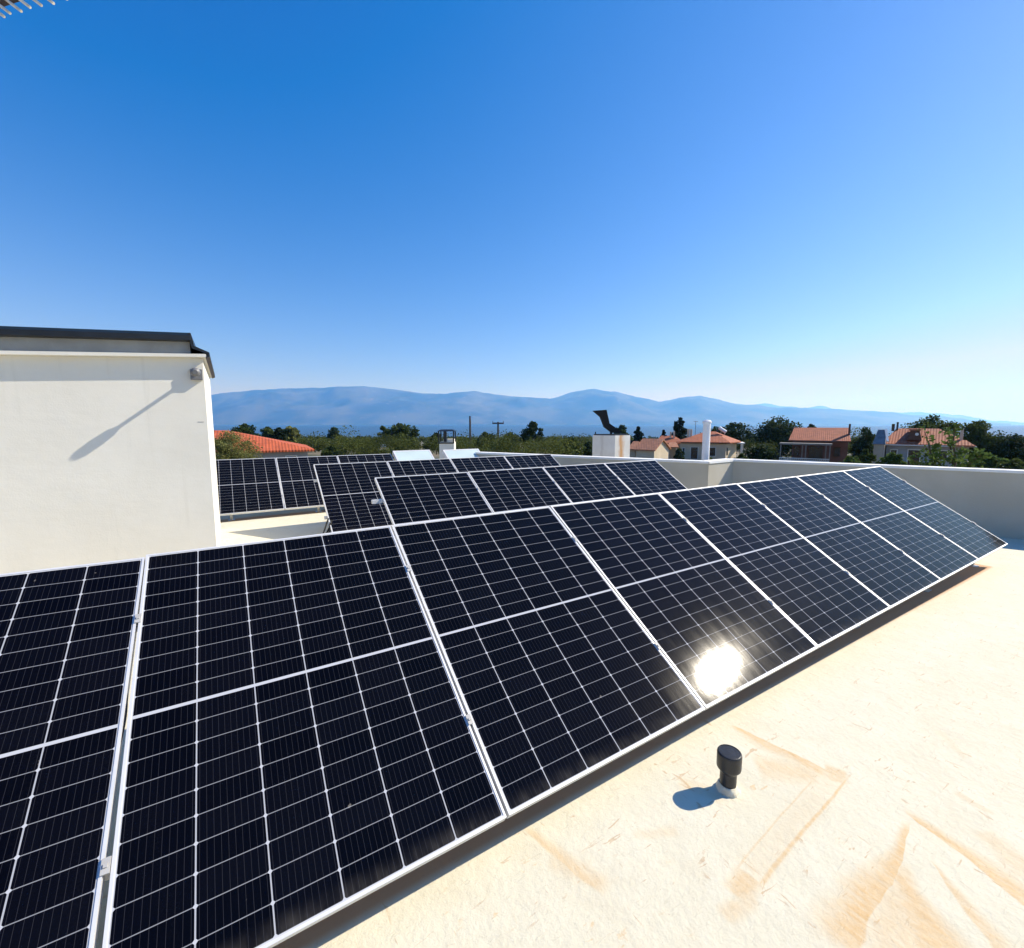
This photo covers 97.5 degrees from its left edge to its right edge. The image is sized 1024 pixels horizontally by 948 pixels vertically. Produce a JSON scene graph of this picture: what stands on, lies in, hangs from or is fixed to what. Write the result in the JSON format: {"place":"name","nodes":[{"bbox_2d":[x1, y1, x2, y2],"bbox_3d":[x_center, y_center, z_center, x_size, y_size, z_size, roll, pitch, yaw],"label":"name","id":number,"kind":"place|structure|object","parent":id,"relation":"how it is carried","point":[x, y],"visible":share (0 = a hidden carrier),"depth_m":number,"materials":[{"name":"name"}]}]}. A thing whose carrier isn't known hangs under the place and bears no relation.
{"place":"outdoors","nodes":[
{"label":"outdoors","id":0,"kind":"place"},
{"bbox_2d":[214,430,314,463],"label":"tiled house","id":1,"kind":"structure","parent":0,"point":[274,448],"depth_m":30.94,"materials":[{"name":"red tile"}]},
{"bbox_2d":[0,0,1023,421],"label":"sky","id":2,"kind":"structure","parent":0,"point":[794,203],"materials":[{"name":"blue"}]},
{"bbox_2d":[96,484,1023,947],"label":"roof deck","id":3,"kind":"structure","parent":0,"point":[878,802],"depth_m":1.75,"materials":[{"name":"beige concrete"}]},
{"bbox_2d":[0,0,67,17],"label":"reed shade","id":4,"kind":"object","parent":3,"relation":"on","point":[3,3],"visible":1,"depth_m":2.07,"materials":[{"name":"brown wood"}]},
{"bbox_2d":[0,326,220,573],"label":"stair house","id":5,"kind":"structure","parent":3,"relation":"on","point":[107,448],"depth_m":4.38,"materials":[{"name":"white paint"}]},
{"bbox_2d":[190,368,202,379],"bbox_3d":[-3.246,-1.032,4.607,0.105,0.110,0.298,-4,8,-32],"label":"wall lamp","id":6,"kind":"object","parent":5,"relation":"attached to","point":[196,374],"visible":1,"depth_m":4.67,"materials":[{"name":"silver metal"}]},
{"bbox_2d":[228,469,321,520],"bbox_3d":[-3.878,0.258,8.781,3.542,0.860,1.116,-4,8,-32],"label":"mounting frame","id":7,"kind":"object","parent":3,"relation":"on","point":[231,516],"visible":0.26,"depth_m":7.67,"materials":[{"name":"metal"}]},
{"bbox_2d":[216,458,284,515],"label":"solar module","id":8,"kind":"object","parent":7,"relation":"on","point":[246,486],"visible":0.79,"depth_m":8.08,"materials":[{"name":"glass"}]},
{"bbox_2d":[276,456,338,509],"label":"solar module","id":9,"kind":"object","parent":7,"relation":"on","point":[300,489],"visible":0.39,"depth_m":8.56,"materials":[{"name":"glass"}]},
{"bbox_2d":[337,454,393,462],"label":"solar module","id":10,"kind":"object","parent":7,"relation":"on","point":[363,458],"visible":0.21,"depth_m":9.71,"materials":[{"name":"glass"}]},
{"bbox_2d":[371,499,382,503],"bbox_3d":[0.708,0.561,5.779,4.766,0.941,1.116,-4,8,-32],"label":"mounting frame","id":11,"kind":"object","parent":3,"relation":"on","point":[376,501],"visible":0.02,"depth_m":4.76,"materials":[{"name":"metal"}]},
{"bbox_2d":[374,472,492,524],"bbox_3d":[-0.696,0.483,4.808,1.159,0.044,1.530,-4,40,-32],"label":"solar module","id":12,"kind":"object","parent":11,"relation":"on","point":[416,498],"visible":0.49,"depth_m":5.01,"materials":[{"name":"glass"}]},
{"bbox_2d":[468,467,570,512],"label":"solar module","id":13,"kind":"object","parent":11,"relation":"on","point":[503,490],"visible":0.47,"depth_m":5.62,"materials":[{"name":"glass"}]},
{"bbox_2d":[542,463,634,502],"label":"solar module","id":14,"kind":"object","parent":11,"relation":"on","point":[586,482],"visible":0.46,"depth_m":6.24,"materials":[{"name":"glass"}]},
{"bbox_2d":[604,460,686,495],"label":"solar module","id":15,"kind":"object","parent":11,"relation":"on","point":[644,477],"visible":0.44,"depth_m":6.86,"materials":[{"name":"glass"}]},
{"bbox_2d":[392,450,434,460],"bbox_3d":[-1.944,0.044,9.831,0.880,1.061,1.494,-4,8,-32],"label":"solar collector","id":16,"kind":"object","parent":3,"relation":"on","point":[411,455],"visible":0.3,"depth_m":10.23,"materials":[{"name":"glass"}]},
{"bbox_2d":[442,449,479,458],"bbox_3d":[-0.881,-0.011,10.499,0.958,1.073,1.494,-4,8,-32],"label":"solar collector","id":17,"kind":"object","parent":3,"relation":"on","point":[458,453],"visible":0.24,"depth_m":10.88,"materials":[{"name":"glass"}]},
{"bbox_2d":[105,563,978,880],"bbox_3d":[1.052,0.862,3.101,10.546,0.958,1.116,-4,8,-32],"label":"mounting frame","id":18,"kind":"object","parent":3,"relation":"on","point":[107,877],"visible":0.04,"depth_m":1.81,"materials":[{"name":"metal"}]},
{"bbox_2d":[0,557,144,947],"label":"solar module","id":19,"kind":"object","parent":18,"relation":"on","point":[68,634],"visible":0.97,"depth_m":1.44,"materials":[{"name":"glass"}]},
{"bbox_2d":[121,694,127,741],"bbox_3d":[-1.333,0.822,1.542,0.014,0.135,0.210,-4,8,-32],"label":"cable loop","id":20,"kind":"object","parent":19,"relation":"attached to","point":[125,717],"visible":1,"depth_m":1.54,"materials":[{"name":"black plastic"}]},
{"bbox_2d":[102,526,506,947],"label":"solar module","id":21,"kind":"object","parent":18,"relation":"on","point":[302,751],"visible":1,"depth_m":1.61,"materials":[{"name":"glass"}]},
{"bbox_2d":[391,506,704,818],"bbox_3d":[0.131,0.741,2.432,1.159,0.044,1.530,-4,40,-32],"label":"solar module","id":22,"kind":"object","parent":18,"relation":"on","point":[563,673],"visible":0.97,"depth_m":2.24,"materials":[{"name":"glass"}]},
{"bbox_2d":[550,493,817,710],"bbox_3d":[1.108,0.672,3.043,1.159,0.044,1.530,-4,40,-32],"label":"solar module","id":23,"kind":"object","parent":18,"relation":"on","point":[716,625],"visible":0.95,"depth_m":2.89,"materials":[{"name":"glass"}]},
{"bbox_2d":[658,483,890,648],"bbox_3d":[2.084,0.603,3.655,1.159,0.044,1.530,-4,40,-32],"label":"solar module","id":24,"kind":"object","parent":18,"relation":"on","point":[816,596],"visible":0.95,"depth_m":3.53,"materials":[{"name":"glass"}]},
{"bbox_2d":[737,476,940,608],"bbox_3d":[3.060,0.536,4.267,1.159,0.045,1.530,-4,40,-32],"label":"solar module","id":25,"kind":"object","parent":18,"relation":"on","point":[886,572],"visible":0.92,"depth_m":4.16,"materials":[{"name":"glass"}]},
{"bbox_2d":[796,471,978,580],"bbox_3d":[4.036,0.468,4.879,1.159,0.044,1.530,-4,40,-32],"label":"solar module","id":26,"kind":"object","parent":18,"relation":"on","point":[940,556],"visible":0.94,"depth_m":4.78,"materials":[{"name":"glass"}]},
{"bbox_2d":[844,466,1007,560],"bbox_3d":[5.012,0.400,5.491,1.159,0.044,1.530,-4,40,-32],"label":"solar module","id":27,"kind":"object","parent":18,"relation":"on","point":[970,537],"visible":0.92,"depth_m":5.41,"materials":[{"name":"glass"}]},
{"bbox_2d":[475,452,708,488],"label":"parapet wall","id":28,"kind":"structure","parent":3,"relation":"on","point":[690,474],"depth_m":8.69,"materials":[{"name":"white paint"}]},
{"bbox_2d":[716,744,741,798],"bbox_3d":[0.922,1.263,1.910,0.097,0.178,0.099,-4,8,-32],"label":"vent pipe","id":29,"kind":"object","parent":3,"relation":"on","point":[729,761],"visible":1,"depth_m":1.88,"materials":[{"name":"black plastic"}]},
{"bbox_2d":[728,458,1023,538],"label":"parapet wall","id":30,"kind":"structure","parent":3,"relation":"on","point":[990,500],"depth_m":7.06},
{"bbox_2d":[215,441,1003,466],"bbox_3d":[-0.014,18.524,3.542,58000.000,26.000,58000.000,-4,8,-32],"label":"ground","id":31,"kind":"structure","parent":0,"point":[318,453],"depth_m":110.77,"materials":[{"name":"green plant"}]},
{"bbox_2d":[214,429,262,459],"bbox_3d":[-9.383,1.361,15.241,1.936,5.728,1.956,-4,8,-34],"label":"olive bush","id":32,"kind":"object","parent":31,"relation":"on","point":[224,447],"visible":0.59,"depth_m":14.79,"materials":[{"name":"green plant"}]},
{"bbox_2d":[231,423,259,435],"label":"tree","id":33,"kind":"object","parent":31,"relation":"on","point":[246,429],"visible":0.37,"depth_m":78.85,"materials":[{"name":"green plant"}]},
{"bbox_2d":[260,426,273,437],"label":"tree","id":34,"kind":"object","parent":31,"relation":"on","point":[267,432],"visible":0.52,"depth_m":83.83,"materials":[{"name":"green plant"}]},
{"bbox_2d":[272,427,286,440],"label":"tree","id":35,"kind":"object","parent":31,"relation":"on","point":[279,433],"visible":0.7,"depth_m":83.27,"materials":[{"name":"green plant"}]},
{"bbox_2d":[282,426,301,442],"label":"tree","id":36,"kind":"object","parent":31,"relation":"on","point":[292,433],"visible":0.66,"depth_m":87.17,"materials":[{"name":"green plant"}]},
{"bbox_2d":[321,445,342,455],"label":"tree","id":37,"kind":"object","parent":31,"relation":"on","point":[327,451],"visible":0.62,"depth_m":69.02,"materials":[{"name":"green plant"}]},
{"bbox_2d":[327,426,339,440],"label":"tree","id":38,"kind":"object","parent":31,"relation":"on","point":[333,431],"visible":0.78,"depth_m":148.68,"materials":[{"name":"green plant"}]},
{"bbox_2d":[377,423,419,440],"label":"tree","id":39,"kind":"object","parent":31,"relation":"on","point":[398,430],"visible":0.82,"depth_m":127.33,"materials":[{"name":"green plant"}]},
{"bbox_2d":[429,432,439,454],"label":"tree","id":40,"kind":"object","parent":31,"relation":"on","point":[434,434],"visible":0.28,"depth_m":109.06,"materials":[{"name":"green plant"}]},
{"bbox_2d":[438,429,456,458],"bbox_3d":[-1.862,1.521,13.250,0.540,5.646,0.540,0,6,0],"label":"capped chimney","id":41,"kind":"object","parent":31,"relation":"on","point":[447,444],"visible":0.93,"depth_m":12.79,"materials":[{"name":"paint"}]},
{"bbox_2d":[469,416,470,442],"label":"utility pole","id":42,"kind":"object","parent":31,"relation":"on","point":[469,427],"visible":0.5,"depth_m":94.32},
{"bbox_2d":[476,431,494,448],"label":"tree","id":43,"kind":"object","parent":31,"relation":"on","point":[484,434],"visible":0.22,"depth_m":104.16,"materials":[{"name":"green plant"}]},
{"bbox_2d":[492,421,503,449],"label":"utility pole","id":44,"kind":"object","parent":31,"relation":"on","point":[497,423],"visible":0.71,"depth_m":89.36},
{"bbox_2d":[520,421,543,444],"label":"tree","id":45,"kind":"object","parent":31,"relation":"on","point":[529,432],"visible":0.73,"depth_m":99.09,"materials":[{"name":"green plant"}]},
{"bbox_2d":[558,436,587,455],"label":"tree","id":46,"kind":"object","parent":31,"relation":"on","point":[578,444],"visible":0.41,"depth_m":59.17,"materials":[{"name":"green plant"}]},
{"bbox_2d":[582,441,591,455],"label":"tree","id":47,"kind":"object","parent":31,"relation":"on","point":[588,446],"visible":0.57,"depth_m":74.62,"materials":[{"name":"green plant"}]},
{"bbox_2d":[592,410,629,456],"bbox_3d":[2.326,1.531,10.956,0.732,6.135,0.611,-4,8,-32],"label":"rust streaked chimney","id":48,"kind":"object","parent":31,"relation":"on","point":[611,445],"visible":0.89,"depth_m":10.57,"materials":[{"name":"concrete"}]},
{"bbox_2d":[613,425,627,433],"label":"tree","id":49,"kind":"object","parent":31,"relation":"on","point":[622,429],"visible":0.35,"depth_m":94.08,"materials":[{"name":"green plant"}]},
{"bbox_2d":[630,426,643,444],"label":"conifer","id":50,"kind":"object","parent":31,"relation":"on","point":[638,435],"visible":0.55,"depth_m":91.02,"materials":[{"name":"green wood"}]},
{"bbox_2d":[284,425,1020,457],"bbox_3d":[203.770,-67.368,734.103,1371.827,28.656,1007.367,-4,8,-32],"label":"olive grove","id":51,"kind":"object","parent":31,"relation":"on","point":[486,444],"visible":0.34,"depth_m":71.12,"materials":[{"name":"green plant"}]},
{"bbox_2d":[658,431,679,458],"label":"tiled house","id":52,"kind":"structure","parent":31,"relation":"on","point":[670,440],"depth_m":80.33,"materials":[{"name":"tile"}]},
{"bbox_2d":[671,417,686,439],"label":"conifer","id":53,"kind":"object","parent":31,"relation":"on","point":[680,431],"visible":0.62,"depth_m":83.99,"materials":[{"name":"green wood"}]},
{"bbox_2d":[673,448,684,458],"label":"shrub","id":54,"kind":"object","parent":31,"relation":"on","point":[679,453],"visible":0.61,"depth_m":65.88,"materials":[{"name":"green plant"}]},
{"bbox_2d":[701,420,711,459],"bbox_3d":[3.971,1.822,9.460,0.176,5.889,0.176,-4,8,-32],"label":"flue pipe","id":55,"kind":"object","parent":31,"relation":"on","point":[706,439],"visible":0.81,"depth_m":9.12,"materials":[{"name":"white metal"}]},
{"bbox_2d":[676,429,744,459],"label":"cream villa","id":56,"kind":"object","parent":31,"relation":"on","point":[722,446],"visible":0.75,"depth_m":68.56,"materials":[{"name":"paint"}]},
{"bbox_2d":[690,447,697,458],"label":"window","id":57,"kind":"structure","parent":56,"relation":"in","point":[693,450],"depth_m":68.78,"materials":[{"name":"black glass"}]},
{"bbox_2d":[709,447,715,456],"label":"window","id":58,"kind":"structure","parent":56,"relation":"in","point":[712,449],"depth_m":67.70,"materials":[{"name":"black glass"}]},
{"bbox_2d":[718,427,726,435],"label":"water heater","id":59,"kind":"object","parent":56,"relation":"on","point":[723,430],"visible":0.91,"depth_m":69.42,"materials":[{"name":"metal"}]},
{"bbox_2d":[703,458,733,486],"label":"parapet wall","id":60,"kind":"structure","parent":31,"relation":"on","point":[720,471],"depth_m":8.58,"materials":[{"name":"white paint"}]},
{"bbox_2d":[711,422,753,449],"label":"tree","id":61,"kind":"object","parent":31,"relation":"on","point":[740,430],"visible":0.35,"depth_m":89.87,"materials":[{"name":"green plant"}]},
{"bbox_2d":[733,453,747,458],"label":"shrub","id":62,"kind":"object","parent":31,"relation":"on","point":[741,456],"visible":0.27,"depth_m":51.90,"materials":[{"name":"green plant"}]},
{"bbox_2d":[742,444,779,459],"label":"shrub","id":63,"kind":"object","parent":31,"relation":"on","point":[763,452],"visible":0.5,"depth_m":59.52,"materials":[{"name":"green plant"}]},
{"bbox_2d":[747,415,802,459],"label":"tree","id":64,"kind":"object","parent":31,"relation":"on","point":[774,431],"visible":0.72,"depth_m":82.24,"materials":[{"name":"green plant"}]},
{"bbox_2d":[838,455,862,463],"bbox_3d":[25.449,0.347,34.223,1.407,3.540,1.755,-2,7,-20],"label":"shrub","id":65,"kind":"object","parent":31,"relation":"on","point":[849,459],"visible":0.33,"depth_m":33.91,"materials":[{"name":"green plant"}]},
{"bbox_2d":[848,426,875,460],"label":"tree","id":66,"kind":"object","parent":31,"relation":"on","point":[861,443],"visible":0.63,"depth_m":57.48,"materials":[{"name":"green plant"}]},
{"bbox_2d":[855,449,876,463],"bbox_3d":[29.896,-0.249,38.206,1.742,3.846,1.738,5,8,36],"label":"shrub","id":67,"kind":"object","parent":31,"relation":"on","point":[865,456],"visible":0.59,"depth_m":37.85,"materials":[{"name":"green plant"}]},
{"bbox_2d":[875,452,906,464],"bbox_3d":[22.115,0.838,26.278,1.416,4.324,1.377,-3,7,-24],"label":"shrub","id":68,"kind":"object","parent":31,"relation":"on","point":[892,458],"visible":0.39,"depth_m":25.95,"materials":[{"name":"green plant"}]},
{"bbox_2d":[899,414,961,437],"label":"tree","id":69,"kind":"object","parent":31,"relation":"on","point":[931,423],"visible":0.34,"depth_m":54.17,"materials":[{"name":"green plant"}]},
{"bbox_2d":[907,423,991,467],"bbox_3d":[12.638,1.477,13.284,1.849,5.932,1.378,0,6,0],"label":"fig tree","id":70,"kind":"object","parent":31,"relation":"on","point":[955,458],"visible":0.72,"depth_m":12.93,"materials":[{"name":"green plant"}]},
{"bbox_2d":[955,420,1007,459],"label":"tree","id":71,"kind":"object","parent":31,"relation":"on","point":[979,436],"visible":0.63,"depth_m":47.05,"materials":[{"name":"green plant"}]},
{"bbox_2d":[965,454,1010,468],"bbox_3d":[31.948,0.577,30.329,2.470,3.954,2.653,-2,7,-15],"label":"shrub","id":72,"kind":"object","parent":31,"relation":"on","point":[990,463],"visible":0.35,"depth_m":29.88,"materials":[{"name":"green plant"}]},
{"bbox_2d":[984,432,1023,461],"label":"tree","id":73,"kind":"object","parent":31,"relation":"on","point":[1006,448],"visible":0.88,"depth_m":45.45,"materials":[{"name":"green plant"}]},
{"bbox_2d":[993,458,1023,469],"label":"shrub","id":74,"kind":"object","parent":31,"relation":"on","point":[1017,463],"visible":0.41,"depth_m":27.02,"materials":[{"name":"green plant"}]},
{"bbox_2d":[211,386,1010,424],"bbox_3d":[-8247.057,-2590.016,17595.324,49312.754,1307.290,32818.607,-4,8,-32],"label":"mountains","id":75,"kind":"structure","parent":0,"point":[358,405],"depth_m":13090.41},
{"bbox_2d":[213,425,1023,438],"bbox_3d":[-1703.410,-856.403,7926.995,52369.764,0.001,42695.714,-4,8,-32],"label":"sea","id":76,"kind":"structure","parent":0,"point":[548,430],"depth_m":2646.73,"materials":[{"name":"blue liquid"}]},
{"bbox_2d":[630,438,670,458],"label":"gabled house","id":77,"kind":"structure","parent":0,"point":[650,448],"depth_m":55.40,"materials":[{"name":"ceramic"}]},
{"bbox_2d":[779,424,850,462],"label":"porch house","id":78,"kind":"structure","parent":0,"point":[820,444],"depth_m":52.48,"materials":[{"name":"ceramic"}]},
{"bbox_2d":[793,446,799,456],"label":"window","id":79,"kind":"structure","parent":78,"relation":"in","point":[796,449],"depth_m":54.05,"materials":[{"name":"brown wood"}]},
{"bbox_2d":[808,446,823,459],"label":"door","id":80,"kind":"structure","parent":78,"relation":"in","point":[816,452],"depth_m":52.99,"materials":[{"name":"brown wood"}]},
{"bbox_2d":[833,447,840,456],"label":"window","id":81,"kind":"structure","parent":78,"relation":"in","point":[837,450],"depth_m":51.84,"materials":[{"name":"black glass"}]},
{"bbox_2d":[739,403,1023,424],"bbox_3d":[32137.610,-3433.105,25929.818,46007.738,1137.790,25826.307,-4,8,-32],"label":"distant mountains","id":82,"kind":"structure","parent":0,"point":[912,413],"depth_m":23855.36,"materials":[{"name":"blue"}]},
{"bbox_2d":[872,422,976,466],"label":"grey house","id":83,"kind":"structure","parent":0,"point":[906,442],"depth_m":40.93,"materials":[{"name":"tile"}]},
{"bbox_2d":[890,449,897,454],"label":"window","id":84,"kind":"structure","parent":83,"relation":"in","point":[891,450],"depth_m":41.44,"materials":[{"name":"grey glass"}]},
{"bbox_2d":[906,449,920,465],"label":"door","id":85,"kind":"structure","parent":83,"relation":"in","point":[910,451],"depth_m":40.63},
{"bbox_2d":[940,450,947,460],"bbox_3d":[37.740,-1.625,39.316,0.631,0.930,0.055,6,9,42],"label":"window","id":86,"kind":"structure","parent":83,"relation":"in","point":[944,456],"depth_m":39.25,"materials":[{"name":"grey glass"}]},
{"bbox_3d":[-0.824,0.363,7.790,4.696,0.929,1.116,-4,8,-32],"label":"mounting frame","id":87,"kind":"object","parent":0,"visible":0},
{"bbox_2d":[313,461,392,531],"bbox_3d":[-2.257,0.293,6.801,1.159,0.044,1.530,-4,40,-32],"label":"solar module","id":88,"kind":"object","parent":87,"relation":"on","point":[349,492],"visible":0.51,"depth_m":6.68,"materials":[{"name":"glass"}]},
{"bbox_2d":[322,518,331,533],"bbox_3d":[-2.457,0.765,6.024,0.148,0.337,0.217,4,7,29],"label":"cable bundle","id":89,"kind":"object","parent":88,"relation":"hanging from","point":[328,529],"visible":0.38,"depth_m":6.05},
{"bbox_2d":[387,458,456,475],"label":"solar module","id":90,"kind":"object","parent":87,"relation":"on","point":[417,467],"visible":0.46,"depth_m":7.75,"materials":[{"name":"glass"}]},
{"bbox_2d":[450,456,512,472],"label":"solar module","id":91,"kind":"object","parent":87,"relation":"on","point":[468,464],"visible":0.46,"depth_m":8.36,"materials":[{"name":"glass"}]},
{"bbox_2d":[504,454,559,468],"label":"solar module","id":92,"kind":"object","parent":87,"relation":"on","point":[530,461],"visible":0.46,"depth_m":8.98,"materials":[{"name":"glass"}]}
]}

